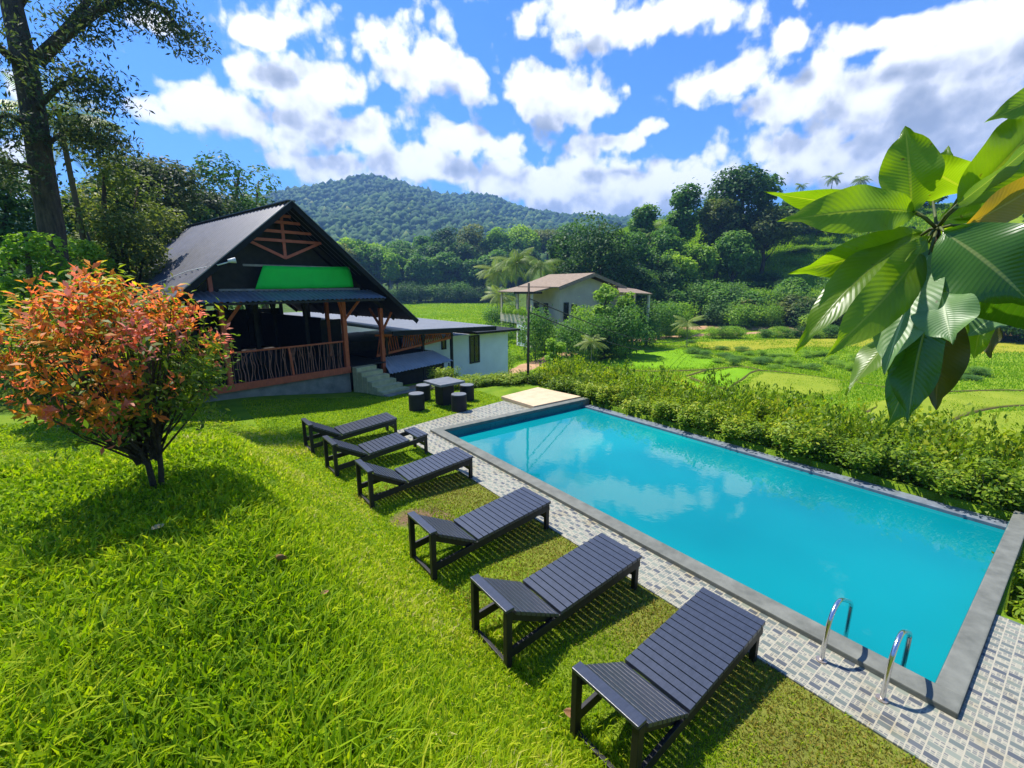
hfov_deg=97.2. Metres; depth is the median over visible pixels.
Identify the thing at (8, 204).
tree
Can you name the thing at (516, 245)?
tree
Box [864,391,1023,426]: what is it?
paddy field
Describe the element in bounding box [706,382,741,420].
hedge shrub
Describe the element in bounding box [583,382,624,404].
hedge shrub
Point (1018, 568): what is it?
hedge shrub
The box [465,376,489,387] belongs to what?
hedge shrub
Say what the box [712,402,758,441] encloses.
hedge shrub
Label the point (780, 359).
crop plant
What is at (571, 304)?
window
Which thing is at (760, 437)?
hedge shrub
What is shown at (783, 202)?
tree
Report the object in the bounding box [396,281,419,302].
bush
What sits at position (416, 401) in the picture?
drum stool
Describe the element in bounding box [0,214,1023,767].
ground
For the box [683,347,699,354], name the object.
crop plant
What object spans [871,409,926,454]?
hedge shrub
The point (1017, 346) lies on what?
paddy field
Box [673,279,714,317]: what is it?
bush
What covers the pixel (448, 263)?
tree
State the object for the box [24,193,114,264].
tree
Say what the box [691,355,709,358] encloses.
crop plant
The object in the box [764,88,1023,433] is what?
broadleaf tree
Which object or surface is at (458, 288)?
bush
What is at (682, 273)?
bush
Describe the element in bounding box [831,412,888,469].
hedge shrub
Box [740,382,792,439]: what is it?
hedge shrub
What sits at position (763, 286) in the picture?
bush
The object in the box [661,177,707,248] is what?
tree
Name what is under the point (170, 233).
tree
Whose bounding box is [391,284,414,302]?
bush
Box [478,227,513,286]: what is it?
tree
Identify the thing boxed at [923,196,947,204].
tree
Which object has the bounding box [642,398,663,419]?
hedge shrub
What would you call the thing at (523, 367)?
dirt path
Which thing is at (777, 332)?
bush
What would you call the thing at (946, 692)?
swimming pool
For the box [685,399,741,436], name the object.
hedge shrub
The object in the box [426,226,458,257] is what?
tree
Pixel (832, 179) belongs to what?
palm tree
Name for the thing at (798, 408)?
hedge shrub
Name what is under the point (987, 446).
hedge shrub
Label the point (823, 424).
hedge shrub
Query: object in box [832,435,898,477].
hedge shrub
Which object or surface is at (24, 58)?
shade tree
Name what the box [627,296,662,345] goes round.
bush
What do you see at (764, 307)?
bush
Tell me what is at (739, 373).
paddy field
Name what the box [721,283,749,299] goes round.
bush
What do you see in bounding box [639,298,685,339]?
bush
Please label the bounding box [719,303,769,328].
bush
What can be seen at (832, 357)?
crop plant
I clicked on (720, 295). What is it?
bush
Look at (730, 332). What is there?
bush
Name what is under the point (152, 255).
tree
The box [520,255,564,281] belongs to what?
palm tree
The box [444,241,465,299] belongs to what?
tree
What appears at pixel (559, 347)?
tree
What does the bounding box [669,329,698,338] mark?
bush
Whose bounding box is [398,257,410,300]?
tree
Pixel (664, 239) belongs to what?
tree
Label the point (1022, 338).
bush
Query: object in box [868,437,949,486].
hedge shrub
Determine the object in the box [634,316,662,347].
bush
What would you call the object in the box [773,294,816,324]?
bush
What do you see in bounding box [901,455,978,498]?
hedge shrub
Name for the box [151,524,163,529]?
fallen leaf
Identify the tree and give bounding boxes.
[0,0,221,408]
[0,71,126,279]
[0,143,38,293]
[0,228,88,418]
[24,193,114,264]
[59,131,181,299]
[62,150,214,237]
[63,168,173,260]
[67,232,125,373]
[99,206,201,289]
[161,190,240,309]
[162,185,225,310]
[191,145,281,309]
[232,191,268,307]
[336,237,355,248]
[339,243,361,264]
[349,238,371,267]
[351,249,367,268]
[364,242,386,281]
[364,245,396,283]
[377,260,400,290]
[380,250,401,289]
[383,253,404,289]
[384,238,419,287]
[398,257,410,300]
[403,253,432,301]
[403,259,419,301]
[410,234,432,288]
[422,254,444,301]
[423,241,443,285]
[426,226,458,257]
[432,251,463,301]
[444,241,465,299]
[455,222,492,260]
[457,242,480,299]
[457,259,486,301]
[473,257,520,309]
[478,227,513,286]
[478,248,505,290]
[480,286,520,308]
[490,247,536,324]
[495,252,507,288]
[501,252,524,287]
[505,223,542,251]
[509,238,525,285]
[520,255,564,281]
[524,249,541,270]
[532,226,558,260]
[542,227,586,275]
[544,337,566,369]
[547,260,573,273]
[552,210,645,289]
[552,220,587,241]
[591,283,619,354]
[609,228,654,289]
[614,291,640,353]
[616,265,662,310]
[626,202,661,267]
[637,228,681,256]
[642,251,680,286]
[645,225,689,260]
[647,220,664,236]
[658,249,699,289]
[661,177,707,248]
[678,242,721,281]
[695,196,744,278]
[696,192,718,236]
[700,162,787,245]
[711,228,761,284]
[742,203,802,273]
[755,173,782,254]
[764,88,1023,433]
[777,200,790,206]
[779,205,804,225]
[794,223,832,235]
[795,183,807,190]
[823,172,843,188]
[850,176,871,184]
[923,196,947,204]
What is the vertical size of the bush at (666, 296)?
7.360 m
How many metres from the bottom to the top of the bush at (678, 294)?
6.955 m
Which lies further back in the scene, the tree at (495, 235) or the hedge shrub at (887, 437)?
the tree at (495, 235)
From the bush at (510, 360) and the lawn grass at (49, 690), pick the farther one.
the bush at (510, 360)
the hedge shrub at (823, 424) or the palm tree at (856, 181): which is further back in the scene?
the palm tree at (856, 181)
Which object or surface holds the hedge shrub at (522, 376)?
on the ground at (236, 408)
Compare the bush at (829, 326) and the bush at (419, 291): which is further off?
the bush at (419, 291)
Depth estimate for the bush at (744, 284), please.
74.04 m
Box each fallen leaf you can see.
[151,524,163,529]
[276,554,286,560]
[563,708,570,717]
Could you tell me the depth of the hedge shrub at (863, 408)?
10.63 m
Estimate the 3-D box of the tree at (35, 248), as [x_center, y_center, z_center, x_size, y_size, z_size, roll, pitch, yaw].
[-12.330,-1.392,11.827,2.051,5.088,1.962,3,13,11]
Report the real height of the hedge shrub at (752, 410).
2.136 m
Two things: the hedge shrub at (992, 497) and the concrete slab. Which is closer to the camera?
the hedge shrub at (992, 497)
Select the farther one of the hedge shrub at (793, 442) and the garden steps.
the garden steps
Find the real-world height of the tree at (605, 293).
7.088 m
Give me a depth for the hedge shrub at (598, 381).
15.76 m
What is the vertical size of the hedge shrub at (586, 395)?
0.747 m
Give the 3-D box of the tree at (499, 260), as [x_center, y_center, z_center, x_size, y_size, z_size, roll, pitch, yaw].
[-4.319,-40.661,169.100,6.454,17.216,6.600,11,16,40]
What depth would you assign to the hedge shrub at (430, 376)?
19.51 m
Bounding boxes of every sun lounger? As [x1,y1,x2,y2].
[301,412,396,453]
[322,427,427,476]
[355,447,472,508]
[407,486,550,580]
[470,533,641,668]
[570,587,765,767]
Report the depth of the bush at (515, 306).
56.95 m
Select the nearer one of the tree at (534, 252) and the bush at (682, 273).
the bush at (682, 273)
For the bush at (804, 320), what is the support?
on the ground at (236, 408)
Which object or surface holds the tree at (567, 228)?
on the ground at (236, 408)
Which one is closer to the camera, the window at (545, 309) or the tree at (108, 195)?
the tree at (108, 195)
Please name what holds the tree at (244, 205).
on the ground at (236, 408)
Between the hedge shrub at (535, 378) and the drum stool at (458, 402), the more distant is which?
the hedge shrub at (535, 378)
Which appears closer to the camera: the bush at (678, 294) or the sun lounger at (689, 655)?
the sun lounger at (689, 655)
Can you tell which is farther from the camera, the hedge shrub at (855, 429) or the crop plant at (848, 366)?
the crop plant at (848, 366)
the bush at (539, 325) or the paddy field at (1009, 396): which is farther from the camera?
the bush at (539, 325)
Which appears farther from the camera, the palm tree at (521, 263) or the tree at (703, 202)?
the tree at (703, 202)
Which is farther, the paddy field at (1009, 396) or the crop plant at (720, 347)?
the crop plant at (720, 347)
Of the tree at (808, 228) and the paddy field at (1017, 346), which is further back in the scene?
the tree at (808, 228)
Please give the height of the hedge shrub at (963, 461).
2.032 m
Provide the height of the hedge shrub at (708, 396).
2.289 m
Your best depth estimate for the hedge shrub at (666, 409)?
12.64 m
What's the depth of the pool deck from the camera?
4.39 m
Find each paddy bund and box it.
[604,366,760,371]
[685,369,705,376]
[727,370,884,388]
[866,389,1022,411]
[925,405,1023,428]
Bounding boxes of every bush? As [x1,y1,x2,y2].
[0,263,40,391]
[0,295,48,403]
[18,253,99,368]
[73,227,173,356]
[390,290,404,299]
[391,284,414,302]
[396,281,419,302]
[411,282,427,302]
[417,286,434,301]
[418,284,448,301]
[434,282,449,302]
[440,287,461,302]
[443,280,472,302]
[457,288,476,302]
[462,285,484,302]
[473,288,494,301]
[481,306,505,325]
[490,322,517,350]
[499,301,519,336]
[508,349,520,372]
[516,304,556,361]
[526,323,561,355]
[550,315,593,365]
[567,296,598,356]
[573,309,623,360]
[583,319,626,357]
[600,302,655,355]
[606,338,635,358]
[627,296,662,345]
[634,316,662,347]
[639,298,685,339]
[651,285,676,306]
[652,280,676,302]
[653,296,699,332]
[662,287,686,313]
[662,326,679,337]
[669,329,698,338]
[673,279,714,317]
[676,270,689,284]
[676,279,692,301]
[678,272,706,289]
[680,271,722,291]
[684,295,706,321]
[692,278,727,309]
[699,288,738,308]
[700,298,739,326]
[701,281,731,295]
[701,300,736,319]
[703,282,741,300]
[703,326,721,337]
[714,306,762,328]
[717,325,730,337]
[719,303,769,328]
[720,326,741,337]
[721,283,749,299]
[724,279,754,294]
[727,297,767,318]
[727,326,748,338]
[729,290,770,312]
[745,281,768,290]
[745,286,777,302]
[745,292,783,323]
[748,271,768,281]
[748,299,780,324]
[753,284,775,298]
[755,282,773,289]
[756,307,789,325]
[756,329,771,336]
[757,304,784,328]
[759,332,776,337]
[763,269,782,280]
[764,281,813,319]
[768,326,789,337]
[771,279,781,288]
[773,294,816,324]
[774,277,811,295]
[776,327,796,337]
[787,247,811,252]
[787,296,816,327]
[792,235,810,243]
[794,245,810,251]
[794,326,804,337]
[798,314,839,329]
[804,245,833,250]
[809,289,821,298]
[811,277,829,292]
[813,330,830,337]
[821,326,839,337]
[822,244,838,249]
[823,324,838,337]
[832,312,845,325]
[1000,325,1022,340]
[1007,326,1023,342]
[1010,326,1023,341]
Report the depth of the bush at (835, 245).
86.57 m
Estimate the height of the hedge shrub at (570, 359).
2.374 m
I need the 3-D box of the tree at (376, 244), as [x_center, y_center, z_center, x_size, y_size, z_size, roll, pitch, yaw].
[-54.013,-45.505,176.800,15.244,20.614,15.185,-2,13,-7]
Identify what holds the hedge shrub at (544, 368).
on the ground at (236, 408)
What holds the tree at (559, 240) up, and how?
on the ground at (236, 408)
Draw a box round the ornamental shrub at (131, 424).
[0,259,243,488]
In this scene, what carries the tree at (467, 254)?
on the ground at (236, 408)
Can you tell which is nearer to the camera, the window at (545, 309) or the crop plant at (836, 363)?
the crop plant at (836, 363)
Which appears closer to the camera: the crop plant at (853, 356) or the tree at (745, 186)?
the crop plant at (853, 356)
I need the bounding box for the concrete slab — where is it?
[501,387,580,407]
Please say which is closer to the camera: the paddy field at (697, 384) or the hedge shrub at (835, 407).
the hedge shrub at (835, 407)
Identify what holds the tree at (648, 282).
on the ground at (236, 408)
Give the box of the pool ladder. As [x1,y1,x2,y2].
[816,598,911,703]
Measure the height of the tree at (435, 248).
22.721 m
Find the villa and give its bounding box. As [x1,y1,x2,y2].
[498,273,651,349]
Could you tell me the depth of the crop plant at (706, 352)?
41.95 m
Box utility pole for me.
[514,283,541,383]
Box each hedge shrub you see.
[427,367,447,379]
[432,366,460,377]
[454,376,474,389]
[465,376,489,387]
[474,373,501,385]
[490,370,522,379]
[492,372,523,385]
[510,369,534,383]
[524,369,549,386]
[530,359,561,377]
[536,361,562,375]
[537,377,555,389]
[538,369,569,386]
[548,373,579,391]
[550,354,577,378]
[554,353,587,373]
[561,358,592,377]
[563,377,595,395]
[567,362,599,393]
[572,381,605,399]
[575,361,599,375]
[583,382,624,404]
[587,373,610,404]
[591,361,620,379]
[597,358,628,390]
[598,375,629,403]
[602,356,635,383]
[606,390,639,409]
[611,369,643,394]
[613,375,644,406]
[619,389,664,416]
[630,374,661,397]
[633,380,665,402]
[634,362,672,392]
[642,377,671,403]
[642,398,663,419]
[648,395,694,421]
[651,392,676,421]
[652,368,692,398]
[663,376,703,401]
[665,382,699,401]
[671,403,715,427]
[672,379,721,407]
[672,384,710,426]
[684,365,731,402]
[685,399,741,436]
[694,387,734,431]
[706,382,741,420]
[709,384,740,404]
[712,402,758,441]
[715,412,767,440]
[716,392,753,416]
[728,377,769,410]
[738,416,788,447]
[740,381,791,418]
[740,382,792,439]
[742,403,780,447]
[757,401,812,448]
[764,419,832,459]
[778,383,823,414]
[778,397,811,425]
[782,403,850,459]
[797,390,849,438]
[799,427,866,466]
[801,392,854,440]
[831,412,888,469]
[832,414,881,444]
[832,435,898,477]
[837,397,885,434]
[859,406,920,456]
[860,427,930,486]
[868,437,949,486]
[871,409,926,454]
[891,423,979,464]
[895,433,972,488]
[896,406,962,452]
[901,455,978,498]
[926,444,1013,500]
[933,402,1009,461]
[935,424,1016,472]
[943,446,1023,518]
[980,408,1023,475]
[980,450,1023,512]
[991,551,1023,618]
[995,441,1022,478]
[1005,586,1023,621]
[1007,590,1023,619]
[1015,556,1023,598]
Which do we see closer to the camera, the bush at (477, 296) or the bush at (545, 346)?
the bush at (545, 346)
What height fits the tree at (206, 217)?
11.340 m
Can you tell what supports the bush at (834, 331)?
on the ground at (236, 408)
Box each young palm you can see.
[573,333,607,368]
[671,315,705,346]
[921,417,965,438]
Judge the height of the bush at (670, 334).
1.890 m
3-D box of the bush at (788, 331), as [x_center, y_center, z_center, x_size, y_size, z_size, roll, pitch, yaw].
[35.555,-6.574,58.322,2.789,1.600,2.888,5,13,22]
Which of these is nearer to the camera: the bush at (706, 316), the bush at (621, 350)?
the bush at (621, 350)
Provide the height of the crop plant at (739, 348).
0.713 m
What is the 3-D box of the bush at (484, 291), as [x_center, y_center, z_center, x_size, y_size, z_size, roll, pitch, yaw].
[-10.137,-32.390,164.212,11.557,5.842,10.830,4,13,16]
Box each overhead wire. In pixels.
[530,298,702,342]
[530,312,699,351]
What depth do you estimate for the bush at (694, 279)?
78.83 m
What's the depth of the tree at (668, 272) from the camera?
74.88 m
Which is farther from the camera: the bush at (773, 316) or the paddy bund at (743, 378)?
the bush at (773, 316)
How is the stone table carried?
on the ground at (236, 408)
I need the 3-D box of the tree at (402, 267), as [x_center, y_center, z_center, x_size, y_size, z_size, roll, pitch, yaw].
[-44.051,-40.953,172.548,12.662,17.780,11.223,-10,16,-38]
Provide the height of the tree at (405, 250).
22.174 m
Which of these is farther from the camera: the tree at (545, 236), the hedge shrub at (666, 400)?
the tree at (545, 236)
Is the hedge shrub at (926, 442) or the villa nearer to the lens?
the hedge shrub at (926, 442)
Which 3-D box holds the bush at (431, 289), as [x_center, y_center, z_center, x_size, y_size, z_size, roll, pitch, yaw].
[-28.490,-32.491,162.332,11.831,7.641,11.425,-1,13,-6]
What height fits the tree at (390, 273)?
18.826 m
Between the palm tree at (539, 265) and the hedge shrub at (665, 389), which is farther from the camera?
the palm tree at (539, 265)
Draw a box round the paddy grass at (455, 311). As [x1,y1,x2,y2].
[402,301,1023,460]
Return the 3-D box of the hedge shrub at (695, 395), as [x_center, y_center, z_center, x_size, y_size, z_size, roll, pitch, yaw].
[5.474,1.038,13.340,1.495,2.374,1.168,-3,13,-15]
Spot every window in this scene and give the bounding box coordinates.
[441,338,446,349]
[469,335,479,363]
[563,302,568,320]
[571,304,576,313]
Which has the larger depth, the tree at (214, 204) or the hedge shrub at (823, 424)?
the tree at (214, 204)
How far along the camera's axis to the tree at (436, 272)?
163.91 m
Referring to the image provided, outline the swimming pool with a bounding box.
[430,397,1023,718]
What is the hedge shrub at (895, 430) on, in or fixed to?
on the ground at (236, 408)
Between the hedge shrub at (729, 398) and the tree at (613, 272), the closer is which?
the hedge shrub at (729, 398)
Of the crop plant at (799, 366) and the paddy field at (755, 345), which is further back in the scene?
the paddy field at (755, 345)
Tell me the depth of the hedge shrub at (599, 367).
16.99 m
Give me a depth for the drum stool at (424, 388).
14.72 m
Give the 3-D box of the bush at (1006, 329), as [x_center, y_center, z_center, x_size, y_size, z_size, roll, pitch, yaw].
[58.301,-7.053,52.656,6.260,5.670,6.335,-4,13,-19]
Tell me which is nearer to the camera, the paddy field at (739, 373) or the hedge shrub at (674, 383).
the hedge shrub at (674, 383)
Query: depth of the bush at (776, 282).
80.61 m
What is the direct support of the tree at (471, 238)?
on the ground at (236, 408)
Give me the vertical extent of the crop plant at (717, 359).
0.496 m
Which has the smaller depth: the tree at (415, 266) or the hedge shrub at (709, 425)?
the hedge shrub at (709, 425)
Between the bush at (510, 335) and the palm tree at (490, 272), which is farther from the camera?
the palm tree at (490, 272)
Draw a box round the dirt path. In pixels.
[509,331,1018,372]
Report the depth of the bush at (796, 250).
88.82 m
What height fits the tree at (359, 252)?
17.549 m
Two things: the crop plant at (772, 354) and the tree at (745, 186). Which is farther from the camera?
the tree at (745, 186)
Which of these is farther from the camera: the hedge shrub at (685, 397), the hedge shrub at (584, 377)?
the hedge shrub at (584, 377)
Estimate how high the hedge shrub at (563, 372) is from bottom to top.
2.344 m
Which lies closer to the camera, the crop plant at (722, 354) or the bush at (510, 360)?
the bush at (510, 360)
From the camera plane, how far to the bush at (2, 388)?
13.38 m
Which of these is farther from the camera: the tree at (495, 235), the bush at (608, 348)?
the tree at (495, 235)
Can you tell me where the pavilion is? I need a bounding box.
[96,199,418,406]
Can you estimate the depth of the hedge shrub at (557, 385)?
16.08 m
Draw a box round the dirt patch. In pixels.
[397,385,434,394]
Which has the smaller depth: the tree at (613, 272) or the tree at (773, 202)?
the tree at (613, 272)
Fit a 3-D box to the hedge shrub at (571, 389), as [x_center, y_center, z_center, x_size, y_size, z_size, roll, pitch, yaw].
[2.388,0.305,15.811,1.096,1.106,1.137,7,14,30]
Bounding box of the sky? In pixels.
[0,0,1023,216]
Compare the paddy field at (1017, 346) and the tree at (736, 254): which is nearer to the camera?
the paddy field at (1017, 346)
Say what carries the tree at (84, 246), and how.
on the ground at (236, 408)
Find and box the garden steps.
[352,364,415,396]
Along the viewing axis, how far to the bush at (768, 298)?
70.43 m
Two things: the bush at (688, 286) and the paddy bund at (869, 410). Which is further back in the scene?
the bush at (688, 286)
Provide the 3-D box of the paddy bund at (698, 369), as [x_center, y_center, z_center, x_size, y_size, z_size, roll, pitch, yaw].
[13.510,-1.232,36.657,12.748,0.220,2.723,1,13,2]
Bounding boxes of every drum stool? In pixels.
[408,391,424,411]
[416,383,430,401]
[451,392,466,412]
[460,383,473,401]
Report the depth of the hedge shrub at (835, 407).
11.39 m
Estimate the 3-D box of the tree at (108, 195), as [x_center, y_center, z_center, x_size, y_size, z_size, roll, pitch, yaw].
[-19.720,-5.950,23.163,4.889,9.440,4.472,-11,17,-41]
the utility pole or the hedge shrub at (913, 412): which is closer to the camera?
the hedge shrub at (913, 412)
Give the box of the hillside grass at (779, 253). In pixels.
[614,202,952,324]
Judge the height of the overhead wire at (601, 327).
5.010 m
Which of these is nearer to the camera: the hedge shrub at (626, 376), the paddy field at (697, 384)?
the hedge shrub at (626, 376)
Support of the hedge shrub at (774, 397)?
on the ground at (236, 408)
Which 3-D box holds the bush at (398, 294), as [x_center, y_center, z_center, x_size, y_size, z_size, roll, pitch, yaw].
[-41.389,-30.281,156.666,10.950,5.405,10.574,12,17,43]
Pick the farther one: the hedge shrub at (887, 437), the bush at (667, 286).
the bush at (667, 286)
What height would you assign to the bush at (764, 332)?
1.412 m
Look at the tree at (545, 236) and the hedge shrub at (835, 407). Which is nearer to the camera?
the hedge shrub at (835, 407)
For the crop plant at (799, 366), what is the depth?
37.34 m
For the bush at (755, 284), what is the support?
on the ground at (236, 408)
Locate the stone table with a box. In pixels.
[423,377,464,405]
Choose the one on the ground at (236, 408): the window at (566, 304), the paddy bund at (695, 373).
the paddy bund at (695, 373)
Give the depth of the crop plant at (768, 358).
40.09 m
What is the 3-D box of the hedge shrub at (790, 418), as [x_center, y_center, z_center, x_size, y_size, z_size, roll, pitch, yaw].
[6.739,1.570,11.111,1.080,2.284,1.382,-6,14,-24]
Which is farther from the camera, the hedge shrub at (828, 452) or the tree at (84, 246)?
the tree at (84, 246)
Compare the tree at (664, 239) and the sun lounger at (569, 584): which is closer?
the sun lounger at (569, 584)
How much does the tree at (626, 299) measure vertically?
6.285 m
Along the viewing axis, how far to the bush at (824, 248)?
87.10 m
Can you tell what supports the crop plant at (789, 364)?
on the ground at (236, 408)
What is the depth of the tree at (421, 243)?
195.39 m
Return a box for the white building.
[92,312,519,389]
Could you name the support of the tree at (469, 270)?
on the ground at (236, 408)
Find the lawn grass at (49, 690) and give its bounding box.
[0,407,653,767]
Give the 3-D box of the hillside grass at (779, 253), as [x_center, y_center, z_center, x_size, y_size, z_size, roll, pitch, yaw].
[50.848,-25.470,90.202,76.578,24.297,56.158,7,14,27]
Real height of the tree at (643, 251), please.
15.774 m
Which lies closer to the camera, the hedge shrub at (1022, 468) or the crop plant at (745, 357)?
the hedge shrub at (1022, 468)
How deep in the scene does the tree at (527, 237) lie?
185.47 m
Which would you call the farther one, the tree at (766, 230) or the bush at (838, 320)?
the tree at (766, 230)
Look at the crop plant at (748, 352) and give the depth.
43.47 m
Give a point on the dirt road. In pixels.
(751, 328)
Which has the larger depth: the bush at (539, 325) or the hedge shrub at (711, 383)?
the bush at (539, 325)
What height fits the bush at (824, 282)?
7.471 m
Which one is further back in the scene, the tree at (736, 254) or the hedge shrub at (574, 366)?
the tree at (736, 254)
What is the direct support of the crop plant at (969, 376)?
on the ground at (236, 408)
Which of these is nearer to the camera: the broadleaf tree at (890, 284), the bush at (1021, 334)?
the broadleaf tree at (890, 284)
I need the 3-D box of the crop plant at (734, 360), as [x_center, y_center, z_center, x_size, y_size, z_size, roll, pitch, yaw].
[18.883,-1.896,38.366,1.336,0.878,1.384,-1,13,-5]
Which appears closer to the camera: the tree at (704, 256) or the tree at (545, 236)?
the tree at (704, 256)
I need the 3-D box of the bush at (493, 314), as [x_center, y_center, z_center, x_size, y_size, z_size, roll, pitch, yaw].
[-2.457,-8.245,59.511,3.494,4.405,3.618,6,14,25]
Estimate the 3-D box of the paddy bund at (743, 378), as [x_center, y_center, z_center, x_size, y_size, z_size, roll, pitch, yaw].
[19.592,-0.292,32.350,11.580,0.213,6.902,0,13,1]
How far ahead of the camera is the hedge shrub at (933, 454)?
8.76 m
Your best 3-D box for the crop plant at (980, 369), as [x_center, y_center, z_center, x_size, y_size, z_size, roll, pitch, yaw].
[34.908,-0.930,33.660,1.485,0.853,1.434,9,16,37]
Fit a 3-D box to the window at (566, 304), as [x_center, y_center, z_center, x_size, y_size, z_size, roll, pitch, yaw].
[5.577,-7.443,46.504,0.600,1.900,0.060,-6,14,-25]
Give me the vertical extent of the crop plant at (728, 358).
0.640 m
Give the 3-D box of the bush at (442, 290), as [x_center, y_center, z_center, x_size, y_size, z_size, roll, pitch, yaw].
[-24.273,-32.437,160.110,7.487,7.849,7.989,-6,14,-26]
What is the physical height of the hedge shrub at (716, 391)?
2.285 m
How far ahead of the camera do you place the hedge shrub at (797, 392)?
11.81 m
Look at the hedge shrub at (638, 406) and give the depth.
13.54 m
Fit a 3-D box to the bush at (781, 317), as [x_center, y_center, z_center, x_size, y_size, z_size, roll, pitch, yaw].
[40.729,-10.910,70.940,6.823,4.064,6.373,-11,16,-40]
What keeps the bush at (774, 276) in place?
on the ground at (236, 408)
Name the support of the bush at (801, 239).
on the ground at (236, 408)
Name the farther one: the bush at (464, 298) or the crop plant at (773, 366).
the bush at (464, 298)
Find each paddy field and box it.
[603,347,717,368]
[644,379,710,392]
[691,339,872,350]
[693,368,753,387]
[737,372,841,395]
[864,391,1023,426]
[953,410,1023,448]
[981,341,1023,353]
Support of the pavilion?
on the ground at (236, 408)
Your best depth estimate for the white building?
23.45 m
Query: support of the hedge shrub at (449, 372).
on the ground at (236, 408)
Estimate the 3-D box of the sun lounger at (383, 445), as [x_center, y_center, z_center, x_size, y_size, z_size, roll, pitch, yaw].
[-2.895,1.333,9.737,2.071,0.712,0.660,-10,16,-38]
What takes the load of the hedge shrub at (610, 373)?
on the ground at (236, 408)
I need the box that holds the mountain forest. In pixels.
[0,172,666,270]
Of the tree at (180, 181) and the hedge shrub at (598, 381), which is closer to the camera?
the hedge shrub at (598, 381)
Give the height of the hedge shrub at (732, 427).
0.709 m
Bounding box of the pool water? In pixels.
[457,408,1004,682]
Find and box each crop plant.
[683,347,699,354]
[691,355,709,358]
[698,349,712,355]
[713,357,725,362]
[714,346,730,349]
[715,352,733,356]
[724,355,742,359]
[727,357,741,365]
[734,346,751,351]
[739,355,753,359]
[741,351,754,354]
[749,357,767,363]
[754,356,775,361]
[757,350,768,356]
[765,353,782,356]
[766,364,785,368]
[772,356,785,363]
[774,353,793,356]
[782,362,806,366]
[787,359,801,364]
[791,364,807,368]
[799,349,816,356]
[802,363,822,370]
[826,355,838,359]
[830,361,846,367]
[843,363,853,370]
[847,353,856,358]
[963,374,984,379]
[966,366,989,374]
[967,366,993,375]
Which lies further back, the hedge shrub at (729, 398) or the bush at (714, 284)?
the bush at (714, 284)
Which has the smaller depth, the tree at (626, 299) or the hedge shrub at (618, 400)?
the hedge shrub at (618, 400)
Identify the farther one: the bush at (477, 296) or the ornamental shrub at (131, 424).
the bush at (477, 296)
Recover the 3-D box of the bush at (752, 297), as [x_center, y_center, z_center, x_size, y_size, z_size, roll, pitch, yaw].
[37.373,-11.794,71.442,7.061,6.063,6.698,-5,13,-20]
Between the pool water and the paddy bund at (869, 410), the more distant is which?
the paddy bund at (869, 410)
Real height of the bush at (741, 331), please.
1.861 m
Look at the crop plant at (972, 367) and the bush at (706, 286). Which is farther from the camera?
the bush at (706, 286)
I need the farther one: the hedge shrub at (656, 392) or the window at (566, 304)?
the window at (566, 304)
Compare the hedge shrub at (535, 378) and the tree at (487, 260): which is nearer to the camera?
the hedge shrub at (535, 378)
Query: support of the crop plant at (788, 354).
on the ground at (236, 408)
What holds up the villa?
on the ground at (236, 408)
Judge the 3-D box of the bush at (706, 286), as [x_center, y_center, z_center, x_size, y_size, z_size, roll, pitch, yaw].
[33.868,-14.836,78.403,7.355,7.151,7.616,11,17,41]
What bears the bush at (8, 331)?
on the ground at (236, 408)
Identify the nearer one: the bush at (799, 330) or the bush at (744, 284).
the bush at (799, 330)
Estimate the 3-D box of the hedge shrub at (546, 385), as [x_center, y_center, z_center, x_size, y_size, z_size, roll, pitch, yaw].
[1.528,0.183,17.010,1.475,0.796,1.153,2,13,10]
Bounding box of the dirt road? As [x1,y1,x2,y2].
[662,326,1002,331]
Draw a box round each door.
[321,319,342,356]
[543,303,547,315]
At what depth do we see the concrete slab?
14.77 m
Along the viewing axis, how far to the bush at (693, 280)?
78.17 m
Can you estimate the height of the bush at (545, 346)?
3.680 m
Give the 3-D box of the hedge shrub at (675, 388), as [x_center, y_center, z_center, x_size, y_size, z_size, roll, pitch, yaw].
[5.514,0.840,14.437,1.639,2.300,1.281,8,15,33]
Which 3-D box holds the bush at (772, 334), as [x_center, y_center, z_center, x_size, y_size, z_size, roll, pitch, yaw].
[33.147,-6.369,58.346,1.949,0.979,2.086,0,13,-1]
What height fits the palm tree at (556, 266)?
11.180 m
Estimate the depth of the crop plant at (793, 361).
38.39 m
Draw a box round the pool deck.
[397,401,1023,767]
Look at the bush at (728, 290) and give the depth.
72.81 m
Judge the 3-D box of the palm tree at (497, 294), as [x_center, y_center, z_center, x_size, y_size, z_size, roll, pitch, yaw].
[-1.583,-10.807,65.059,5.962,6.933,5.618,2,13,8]
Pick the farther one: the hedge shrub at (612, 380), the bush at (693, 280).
the bush at (693, 280)

